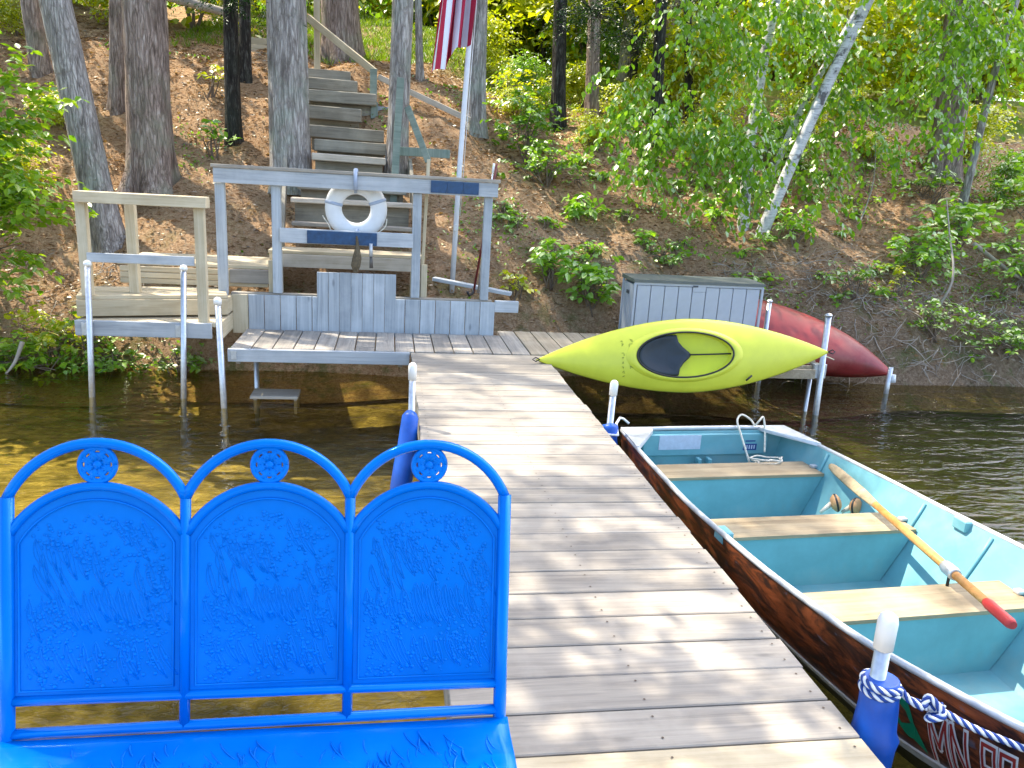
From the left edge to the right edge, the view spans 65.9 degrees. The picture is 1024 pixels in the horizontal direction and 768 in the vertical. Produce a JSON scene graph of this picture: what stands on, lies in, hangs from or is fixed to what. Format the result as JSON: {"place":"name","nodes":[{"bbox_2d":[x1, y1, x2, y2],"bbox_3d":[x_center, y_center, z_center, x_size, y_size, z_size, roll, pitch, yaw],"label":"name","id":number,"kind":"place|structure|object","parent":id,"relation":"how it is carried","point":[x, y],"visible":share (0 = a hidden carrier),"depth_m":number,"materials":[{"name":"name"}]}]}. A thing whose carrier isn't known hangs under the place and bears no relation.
{"place":"outdoors","nodes":[
{"label":"outdoors","id":0,"kind":"place"},
{"bbox_2d":[170,6,605,117],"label":"lawn grass","id":1,"kind":"structure","parent":0,"point":[367,21],"depth_m":14.45,"materials":[{"name":"green plant"}]},
{"bbox_2d":[0,0,1023,420],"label":"hillside ground","id":2,"kind":"structure","parent":0,"point":[584,390],"depth_m":10.13,"materials":[{"name":"brown soil"}]},
{"bbox_2d":[0,0,24,38],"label":"understory bush","id":3,"kind":"object","parent":2,"relation":"on","point":[12,17],"visible":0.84,"depth_m":11.73,"materials":[{"name":"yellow plant"}]},
{"bbox_2d":[0,134,69,196],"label":"understory bush","id":4,"kind":"object","parent":2,"relation":"on","point":[24,164],"visible":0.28,"depth_m":9.68,"materials":[{"name":"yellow plant"}]},
{"bbox_2d":[20,0,52,77],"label":"pine tree","id":5,"kind":"object","parent":2,"relation":"on","point":[34,31],"visible":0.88,"depth_m":10.86,"materials":[{"name":"grey plant"}]},
{"bbox_2d":[0,30,98,304],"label":"shrub","id":6,"kind":"object","parent":2,"relation":"on","point":[16,189],"visible":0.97,"depth_m":8.00,"materials":[{"name":"green plant"}]},
{"bbox_2d":[0,299,103,364],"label":"shrub","id":7,"kind":"object","parent":2,"relation":"on","point":[47,338],"visible":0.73,"depth_m":8.42,"materials":[{"name":"green plant"}]},
{"bbox_2d":[16,84,92,131],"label":"understory bush","id":8,"kind":"object","parent":2,"relation":"on","point":[59,117],"visible":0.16,"depth_m":10.38,"materials":[{"name":"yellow plant"}]},
{"bbox_2d":[38,0,125,252],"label":"pine tree","id":9,"kind":"object","parent":2,"relation":"on","point":[106,224],"visible":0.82,"depth_m":9.20,"materials":[{"name":"grey plant"}]},
{"bbox_2d":[42,306,125,376],"bbox_3d":[-4.539,-0.434,8.443,0.793,0.786,0.589,-9,19,-38],"label":"shrub","id":10,"kind":"object","parent":2,"relation":"on","point":[97,348],"visible":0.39,"depth_m":8.42,"materials":[{"name":"green plant"}]},
{"bbox_2d":[55,336,153,382],"bbox_3d":[-4.347,-0.182,8.425,1.011,0.611,0.582,1,15,-9],"label":"shrub","id":11,"kind":"object","parent":2,"relation":"on","point":[108,368],"visible":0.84,"depth_m":8.38,"materials":[{"name":"green plant"}]},
{"bbox_2d":[106,0,125,115],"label":"pine tree","id":12,"kind":"object","parent":2,"relation":"on","point":[116,94],"visible":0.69,"depth_m":10.63,"materials":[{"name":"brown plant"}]},
{"bbox_2d":[116,0,181,194],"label":"pine tree","id":13,"kind":"object","parent":2,"relation":"on","point":[151,165],"visible":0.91,"depth_m":9.68,"materials":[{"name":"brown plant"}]},
{"bbox_2d":[165,0,307,34],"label":"fir bough","id":14,"kind":"object","parent":13,"relation":"attached to","point":[233,3],"visible":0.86,"depth_m":9.94,"materials":[{"name":"green plant"}]},
{"bbox_2d":[126,345,216,379],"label":"shrub","id":15,"kind":"object","parent":2,"relation":"on","point":[191,360],"visible":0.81,"depth_m":8.52,"materials":[{"name":"green plant"}]},
{"bbox_2d":[168,0,266,37],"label":"understory bush","id":16,"kind":"object","parent":2,"relation":"on","point":[189,19],"visible":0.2,"depth_m":13.73,"materials":[{"name":"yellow plant"}]},
{"bbox_2d":[199,117,242,159],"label":"shrub","id":17,"kind":"object","parent":2,"relation":"on","point":[214,135],"visible":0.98,"depth_m":10.35,"materials":[{"name":"green plant"}]},
{"bbox_2d":[223,0,243,147],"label":"pine tree","id":18,"kind":"object","parent":2,"relation":"on","point":[233,116],"visible":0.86,"depth_m":10.36,"materials":[{"name":"black plant"}]},
{"bbox_2d":[239,0,252,83],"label":"pine tree","id":19,"kind":"object","parent":2,"relation":"on","point":[245,60],"visible":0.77,"depth_m":11.50,"materials":[{"name":"black plant"}]},
{"bbox_2d":[266,0,311,194],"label":"pine tree","id":20,"kind":"object","parent":2,"relation":"on","point":[288,83],"visible":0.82,"depth_m":9.88,"materials":[{"name":"grey plant"}]},
{"bbox_2d":[321,0,365,65],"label":"pine tree","id":21,"kind":"object","parent":2,"relation":"on","point":[340,19],"visible":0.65,"depth_m":12.54,"materials":[{"name":"grey plant"}]},
{"bbox_2d":[268,247,420,314],"bbox_3d":[-1.932,-1.187,9.246,1.710,0.735,0.455,1,15,-9],"label":"box step","id":22,"kind":"object","parent":2,"relation":"on","point":[298,257],"visible":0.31,"depth_m":8.98,"materials":[{"name":"beige wood"}]},
{"bbox_2d":[281,68,413,246],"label":"hill stairs","id":23,"kind":"structure","parent":2,"relation":"on","point":[339,104],"depth_m":10.36,"materials":[{"name":"grey wood"}]},
{"bbox_2d":[307,0,470,201],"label":"hill handrail","id":24,"kind":"object","parent":2,"relation":"on","point":[319,28],"visible":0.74,"depth_m":11.29,"materials":[{"name":"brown wood"}]},
{"bbox_2d":[383,0,413,174],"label":"pine tree","id":25,"kind":"object","parent":2,"relation":"on","point":[401,38],"visible":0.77,"depth_m":10.11,"materials":[{"name":"grey plant"}]},
{"bbox_2d":[371,102,449,158],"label":"retaining beam","id":26,"kind":"structure","parent":2,"relation":"on","point":[416,152],"depth_m":10.29,"materials":[{"name":"grey wood"}]},
{"bbox_2d":[415,0,424,81],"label":"pine tree","id":27,"kind":"object","parent":2,"relation":"on","point":[419,71],"visible":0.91,"depth_m":11.86,"materials":[{"name":"grey plant"}]},
{"bbox_2d":[364,0,503,53],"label":"understory bush","id":28,"kind":"object","parent":2,"relation":"on","point":[429,22],"visible":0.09,"depth_m":24.07,"materials":[{"name":"green plant"}]},
{"bbox_2d":[449,0,476,292],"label":"flagpole","id":29,"kind":"object","parent":2,"relation":"on","point":[457,207],"visible":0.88,"depth_m":8.98,"materials":[{"name":"metal"}]},
{"bbox_2d":[431,0,475,71],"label":"flag","id":30,"kind":"object","parent":29,"relation":"hanging from","point":[455,25],"visible":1,"depth_m":8.57,"materials":[{"name":"red fabric"}]},
{"bbox_2d":[466,0,488,138],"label":"pine tree","id":31,"kind":"object","parent":2,"relation":"on","point":[476,112],"visible":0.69,"depth_m":11.23,"materials":[{"name":"grey plant"}]},
{"bbox_2d":[431,0,533,75],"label":"understory bush","id":32,"kind":"object","parent":2,"relation":"on","point":[497,55],"visible":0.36,"depth_m":14.15,"materials":[{"name":"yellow plant"}]},
{"bbox_2d":[414,0,566,64],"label":"understory bush","id":33,"kind":"object","parent":2,"relation":"on","point":[434,3],"visible":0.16,"depth_m":20.73,"materials":[{"name":"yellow plant"}]},
{"bbox_2d":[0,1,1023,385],"bbox_3d":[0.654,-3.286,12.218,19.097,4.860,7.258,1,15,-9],"label":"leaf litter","id":34,"kind":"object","parent":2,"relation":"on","point":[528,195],"visible":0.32,"depth_m":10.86,"materials":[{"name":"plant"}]},
{"bbox_2d":[0,239,1023,399],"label":"exposed roots","id":35,"kind":"object","parent":2,"relation":"on","point":[866,301],"visible":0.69,"depth_m":10.19,"materials":[{"name":"brown wood"}]},
{"bbox_2d":[3,38,1022,379],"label":"bank ground cover","id":36,"kind":"object","parent":2,"relation":"on","point":[827,200],"visible":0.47,"depth_m":10.86,"materials":[{"name":"green plant"}]},
{"bbox_2d":[487,84,544,117],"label":"understory bush","id":37,"kind":"object","parent":2,"relation":"on","point":[509,109],"visible":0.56,"depth_m":12.15,"materials":[{"name":"yellow plant"}]},
{"bbox_2d":[486,57,549,112],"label":"shrub","id":38,"kind":"object","parent":2,"relation":"on","point":[507,74],"visible":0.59,"depth_m":12.47,"materials":[{"name":"yellow plant"}]},
{"bbox_2d":[499,270,539,300],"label":"shrub","id":39,"kind":"object","parent":2,"relation":"on","point":[512,276],"visible":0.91,"depth_m":9.36,"materials":[{"name":"yellow plant"}]},
{"bbox_2d":[494,49,551,106],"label":"understory bush","id":40,"kind":"object","parent":2,"relation":"on","point":[523,65],"visible":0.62,"depth_m":13.27,"materials":[{"name":"green plant"}]},
{"bbox_2d":[480,84,573,165],"bbox_3d":[0.200,-3.667,11.232,1.312,1.157,1.193,1,15,-9],"label":"shrub","id":41,"kind":"object","parent":2,"relation":"on","point":[538,117],"visible":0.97,"depth_m":11.17,"materials":[{"name":"green plant"}]},
{"bbox_2d":[496,146,586,187],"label":"shrub","id":42,"kind":"object","parent":2,"relation":"on","point":[562,163],"visible":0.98,"depth_m":10.82,"materials":[{"name":"green plant"}]},
{"bbox_2d":[526,236,578,289],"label":"shrub","id":43,"kind":"object","parent":2,"relation":"on","point":[545,260],"visible":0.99,"depth_m":9.54,"materials":[{"name":"green plant"}]},
{"bbox_2d":[549,0,567,131],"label":"pine tree","id":44,"kind":"object","parent":2,"relation":"on","point":[558,87],"visible":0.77,"depth_m":12.46,"materials":[{"name":"black plant"}]},
{"bbox_2d":[533,0,653,61],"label":"fir bough","id":45,"kind":"object","parent":44,"relation":"attached to","point":[595,11],"visible":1,"depth_m":11.84,"materials":[{"name":"green plant"}]},
{"bbox_2d":[540,56,605,106],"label":"understory bush","id":46,"kind":"object","parent":2,"relation":"on","point":[576,77],"visible":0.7,"depth_m":14.14,"materials":[{"name":"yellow plant"}]},
{"bbox_2d":[559,191,609,220],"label":"shrub","id":47,"kind":"object","parent":2,"relation":"on","point":[589,204],"visible":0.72,"depth_m":10.41,"materials":[{"name":"green plant"}]},
{"bbox_2d":[438,0,732,66],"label":"background tree","id":48,"kind":"object","parent":2,"relation":"on","point":[517,8],"visible":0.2,"depth_m":16.96,"materials":[{"name":"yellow plant"}]},
{"bbox_2d":[554,249,624,316],"bbox_3d":[0.926,-1.217,9.542,0.829,0.802,0.620,6,15,9],"label":"shrub","id":49,"kind":"object","parent":2,"relation":"on","point":[597,273],"visible":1,"depth_m":9.46,"materials":[{"name":"green plant"}]},
{"bbox_2d":[526,1,652,78],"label":"understory bush","id":50,"kind":"object","parent":2,"relation":"on","point":[550,35],"visible":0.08,"depth_m":18.76,"materials":[{"name":"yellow plant"}]},
{"bbox_2d":[583,0,600,118],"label":"pine tree","id":51,"kind":"object","parent":2,"relation":"on","point":[591,101],"visible":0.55,"depth_m":13.15,"materials":[{"name":"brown plant"}]},
{"bbox_2d":[581,14,674,73],"bbox_3d":[1.838,-5.401,12.453,1.589,0.979,1.385,1,15,-9],"label":"fir bough","id":52,"kind":"object","parent":51,"relation":"attached to","point":[620,36],"visible":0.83,"depth_m":12.30,"materials":[{"name":"green plant"}]},
{"bbox_2d":[563,103,631,150],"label":"understory bush","id":53,"kind":"object","parent":2,"relation":"on","point":[587,136],"visible":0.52,"depth_m":12.05,"materials":[{"name":"yellow plant"}]},
{"bbox_2d":[597,74,648,124],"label":"understory bush","id":54,"kind":"object","parent":2,"relation":"on","point":[619,97],"visible":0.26,"depth_m":12.88,"materials":[{"name":"yellow plant"}]},
{"bbox_2d":[617,2,632,81],"bbox_3d":[2.751,-12.441,15.018,0.727,13.483,0.396,8,15,17],"label":"background tree","id":55,"kind":"object","parent":2,"relation":"on","point":[621,76],"visible":0.22,"depth_m":16.38,"materials":[{"name":"plant"}]},
{"bbox_2d":[574,0,695,91],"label":"background tree","id":56,"kind":"object","parent":2,"relation":"on","point":[631,70],"visible":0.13,"depth_m":14.84,"materials":[{"name":"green plant"}]},
{"bbox_2d":[536,0,738,78],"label":"understory bush","id":57,"kind":"object","parent":2,"relation":"on","point":[602,49],"visible":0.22,"depth_m":17.46,"materials":[{"name":"green plant"}]},
{"bbox_2d":[648,0,667,146],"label":"pine tree","id":58,"kind":"object","parent":2,"relation":"on","point":[659,38],"visible":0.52,"depth_m":12.39,"materials":[{"name":"black plant"}]},
{"bbox_2d":[622,0,713,112],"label":"understory bush","id":59,"kind":"object","parent":2,"relation":"on","point":[668,61],"visible":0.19,"depth_m":14.40,"materials":[{"name":"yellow plant"}]},
{"bbox_2d":[634,238,709,269],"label":"shrub","id":60,"kind":"object","parent":2,"relation":"on","point":[670,259],"visible":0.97,"depth_m":10.13,"materials":[{"name":"green plant"}]},
{"bbox_2d":[520,0,857,39],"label":"background tree","id":61,"kind":"object","parent":2,"relation":"on","point":[637,9],"visible":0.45,"depth_m":14.04,"materials":[{"name":"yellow plant"}]},
{"bbox_2d":[643,2,750,112],"bbox_3d":[3.208,-5.592,13.811,1.913,1.940,1.844,7,15,15],"label":"understory bush","id":62,"kind":"object","parent":2,"relation":"on","point":[704,70],"visible":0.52,"depth_m":13.60,"materials":[{"name":"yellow plant"}]},
{"bbox_2d":[679,90,746,135],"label":"understory bush","id":63,"kind":"object","parent":2,"relation":"on","point":[716,119],"visible":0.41,"depth_m":12.89,"materials":[{"name":"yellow plant"}]},
{"bbox_2d":[561,0,873,256],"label":"birch tree","id":64,"kind":"object","parent":2,"relation":"on","point":[747,155],"visible":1,"depth_m":10.06,"materials":[{"name":"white plant"}]},
{"bbox_2d":[755,111,826,171],"bbox_3d":[4.339,-3.816,12.527,1.341,0.986,1.313,-8,19,-37],"label":"understory bush","id":65,"kind":"object","parent":2,"relation":"on","point":[780,126],"visible":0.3,"depth_m":12.42,"materials":[{"name":"green plant"}]},
{"bbox_2d":[772,213,817,246],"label":"shrub","id":66,"kind":"object","parent":2,"relation":"on","point":[797,226],"visible":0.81,"depth_m":10.68,"materials":[{"name":"green plant"}]},
{"bbox_2d":[770,76,843,134],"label":"understory bush","id":67,"kind":"object","parent":2,"relation":"on","point":[794,97],"visible":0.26,"depth_m":13.18,"materials":[{"name":"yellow plant"}]},
{"bbox_2d":[735,0,889,103],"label":"understory bush","id":68,"kind":"object","parent":2,"relation":"on","point":[843,9],"visible":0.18,"depth_m":17.74,"materials":[{"name":"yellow plant"}]},
{"bbox_2d":[755,300,892,376],"bbox_3d":[3.192,-0.677,9.719,3.010,0.384,0.824,19,58,13],"label":"canoe","id":69,"kind":"object","parent":2,"relation":"on","point":[851,357],"visible":0.33,"depth_m":9.45,"materials":[{"name":"red plastic"}]},
{"bbox_2d":[823,260,888,300],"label":"shrub","id":70,"kind":"object","parent":2,"relation":"on","point":[863,273],"visible":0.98,"depth_m":10.17,"materials":[{"name":"green plant"}]},
{"bbox_2d":[790,0,937,92],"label":"understory bush","id":71,"kind":"object","parent":2,"relation":"on","point":[887,33],"visible":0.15,"depth_m":18.78,"materials":[{"name":"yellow plant"}]},
{"bbox_2d":[714,0,1023,244],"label":"birch tree","id":72,"kind":"object","parent":2,"relation":"on","point":[959,55],"visible":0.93,"depth_m":10.64,"materials":[{"name":"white plant"}]},
{"bbox_2d":[764,0,1023,189],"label":"birch tree","id":73,"kind":"object","parent":2,"relation":"on","point":[973,17],"visible":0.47,"depth_m":11.09,"materials":[{"name":"white plant"}]},
{"bbox_2d":[825,0,1023,113],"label":"background tree","id":74,"kind":"object","parent":2,"relation":"on","point":[912,73],"visible":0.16,"depth_m":18.38,"materials":[{"name":"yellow plant"}]},
{"bbox_2d":[882,217,979,286],"bbox_3d":[5.496,-1.786,10.643,1.147,0.936,0.924,1,15,-9],"label":"shrub","id":75,"kind":"object","parent":2,"relation":"on","point":[923,256],"visible":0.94,"depth_m":10.53,"materials":[{"name":"green plant"}]},
{"bbox_2d":[892,164,973,203],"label":"shrub","id":76,"kind":"object","parent":2,"relation":"on","point":[948,180],"visible":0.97,"depth_m":11.90,"materials":[{"name":"green plant"}]},
{"bbox_2d":[890,298,981,342],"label":"shrub","id":77,"kind":"object","parent":2,"relation":"on","point":[935,320],"visible":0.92,"depth_m":10.08,"materials":[{"name":"green plant"}]},
{"bbox_2d":[874,0,1008,82],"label":"understory bush","id":78,"kind":"object","parent":2,"relation":"on","point":[899,28],"visible":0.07,"depth_m":18.78,"materials":[{"name":"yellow plant"}]},
{"bbox_2d":[924,0,984,181],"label":"pine tree","id":79,"kind":"object","parent":2,"relation":"on","point":[956,166],"visible":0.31,"depth_m":12.35,"materials":[{"name":"grey plant"}]},
{"bbox_2d":[907,194,1005,250],"bbox_3d":[6.274,-2.261,11.143,1.388,0.822,1.025,1,15,-9],"label":"shrub","id":80,"kind":"object","parent":2,"relation":"on","point":[966,223],"visible":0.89,"depth_m":11.12,"materials":[{"name":"green plant"}]},
{"bbox_2d":[908,0,1023,113],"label":"understory bush","id":81,"kind":"object","parent":2,"relation":"on","point":[1014,94],"visible":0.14,"depth_m":17.86,"materials":[{"name":"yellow plant"}]},
{"bbox_2d":[924,99,1023,163],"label":"understory bush","id":82,"kind":"object","parent":2,"relation":"on","point":[990,119],"visible":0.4,"depth_m":12.96,"materials":[{"name":"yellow plant"}]},
{"bbox_2d":[958,0,1019,211],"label":"sapling","id":83,"kind":"object","parent":2,"relation":"on","point":[968,181],"visible":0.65,"depth_m":11.55,"materials":[{"name":"grey wood"}]},
{"bbox_2d":[958,313,1023,362],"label":"shrub","id":84,"kind":"object","parent":2,"relation":"on","point":[1017,342],"visible":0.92,"depth_m":10.12,"materials":[{"name":"green plant"}]},
{"bbox_2d":[973,220,1023,302],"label":"shrub","id":85,"kind":"object","parent":2,"relation":"on","point":[1011,259],"visible":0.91,"depth_m":10.66,"materials":[{"name":"green plant"}]},
{"bbox_2d":[974,143,1023,211],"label":"understory bush","id":86,"kind":"object","parent":2,"relation":"on","point":[1010,173],"visible":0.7,"depth_m":12.21,"materials":[{"name":"green plant"}]},
{"bbox_2d":[987,151,1023,242],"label":"shrub","id":87,"kind":"object","parent":2,"relation":"on","point":[1019,167],"visible":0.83,"depth_m":11.34,"materials":[{"name":"green plant"}]},
{"bbox_2d":[0,398,1023,767],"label":"lake bed","id":88,"kind":"object","parent":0,"point":[322,430],"visible":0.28,"depth_m":8.03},
{"bbox_2d":[0,328,83,395],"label":"shrub","id":89,"kind":"object","parent":88,"relation":"on","point":[31,363],"visible":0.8,"depth_m":8.25,"materials":[{"name":"green plant"}]},
{"bbox_2d":[72,190,268,444],"bbox_3d":[-3.429,-0.606,8.278,1.811,2.736,1.854,1,15,-9],"label":"stepped landing","id":90,"kind":"object","parent":88,"relation":"on","point":[183,312],"visible":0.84,"depth_m":7.46,"materials":[{"name":"beige wood"}]},
{"bbox_2d":[213,297,832,449],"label":"shore platform","id":91,"kind":"structure","parent":88,"relation":"on","point":[256,346],"depth_m":7.84,"materials":[{"name":"grey wood"}]},
{"bbox_2d":[210,163,518,337],"bbox_3d":[-1.455,-1.334,8.234,3.130,1.685,0.200,1,15,-9],"label":"dock railing","id":92,"kind":"object","parent":91,"relation":"attached to","point":[344,300],"visible":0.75,"depth_m":8.18,"materials":[{"name":"grey wood"}]},
{"bbox_2d":[322,168,386,231],"bbox_3d":[-1.615,-1.836,8.114,0.661,0.739,0.323,1,15,-9],"label":"life ring","id":93,"kind":"object","parent":92,"relation":"hanging from","point":[374,221],"visible":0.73,"depth_m":8.17,"materials":[{"name":"white plastic"}]},
{"bbox_2d":[532,319,835,392],"bbox_3d":[1.693,-0.270,7.641,3.071,0.713,0.344,-2,-3,-9],"label":"kayak","id":94,"kind":"object","parent":91,"relation":"on","point":[687,355],"visible":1,"depth_m":7.53,"materials":[{"name":"yellow plastic"}]},
{"bbox_2d":[618,273,765,328],"bbox_3d":[2.057,-0.890,9.123,1.540,0.666,0.480,1,15,-9],"label":"storage box","id":95,"kind":"object","parent":91,"relation":"on","point":[647,298],"visible":0.73,"depth_m":8.90,"materials":[{"name":"plastic"}]},
{"bbox_2d":[408,353,898,767],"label":"dock","id":96,"kind":"object","parent":88,"relation":"on","point":[641,634],"visible":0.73,"depth_m":3.14,"materials":[{"name":"beige wood"}]},
{"bbox_2d":[0,438,516,767],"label":"metal bench","id":97,"kind":"object","parent":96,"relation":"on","point":[264,586],"visible":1,"depth_m":1.77,"materials":[{"name":"blue paint"}]},
{"bbox_2d":[390,410,417,488],"bbox_3d":[-0.725,0.559,5.306,0.140,0.733,0.355,5,15,6],"label":"dock bumper","id":98,"kind":"object","parent":96,"relation":"attached to","point":[402,473],"visible":0.61,"depth_m":5.26,"materials":[{"name":"blue plastic"}]},
{"bbox_2d":[850,669,900,767],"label":"dock bumper","id":99,"kind":"object","parent":96,"relation":"attached to","point":[873,724],"visible":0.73,"depth_m":2.57,"materials":[{"name":"blue plastic"}]},
{"bbox_2d":[858,668,1023,751],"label":"striped rope","id":100,"kind":"object","parent":96,"relation":"attached to","point":[937,711],"visible":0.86,"depth_m":2.54,"materials":[{"name":"blue and white braided fabric fibre"}]},
{"bbox_2d":[0,364,1023,535],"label":"lake water","id":101,"kind":"structure","parent":0,"point":[876,386],"depth_m":8.02,"materials":[{"name":"brown liquid"}]},
{"bbox_2d":[250,389,300,413],"bbox_3d":[-2.337,0.174,7.816,0.450,0.185,0.280,1,15,-9],"label":"step stool","id":102,"kind":"object","parent":101,"relation":"in","point":[257,395],"visible":0.92,"depth_m":7.74,"materials":[{"name":"wood"}]},
{"bbox_2d":[620,425,1023,767],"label":"rowboat","id":103,"kind":"object","parent":101,"relation":"on","point":[819,592],"visible":0.81,"depth_m":4.21,"materials":[{"name":"teal paint"}]},
{"bbox_2d":[828,464,1016,628],"bbox_3d":[2.189,0.835,4.448,0.066,0.133,2.042,3,15,-1],"label":"oar","id":104,"kind":"object","parent":103,"relation":"on","point":[950,570],"visible":1,"depth_m":4.08,"materials":[{"name":"brown wood"}]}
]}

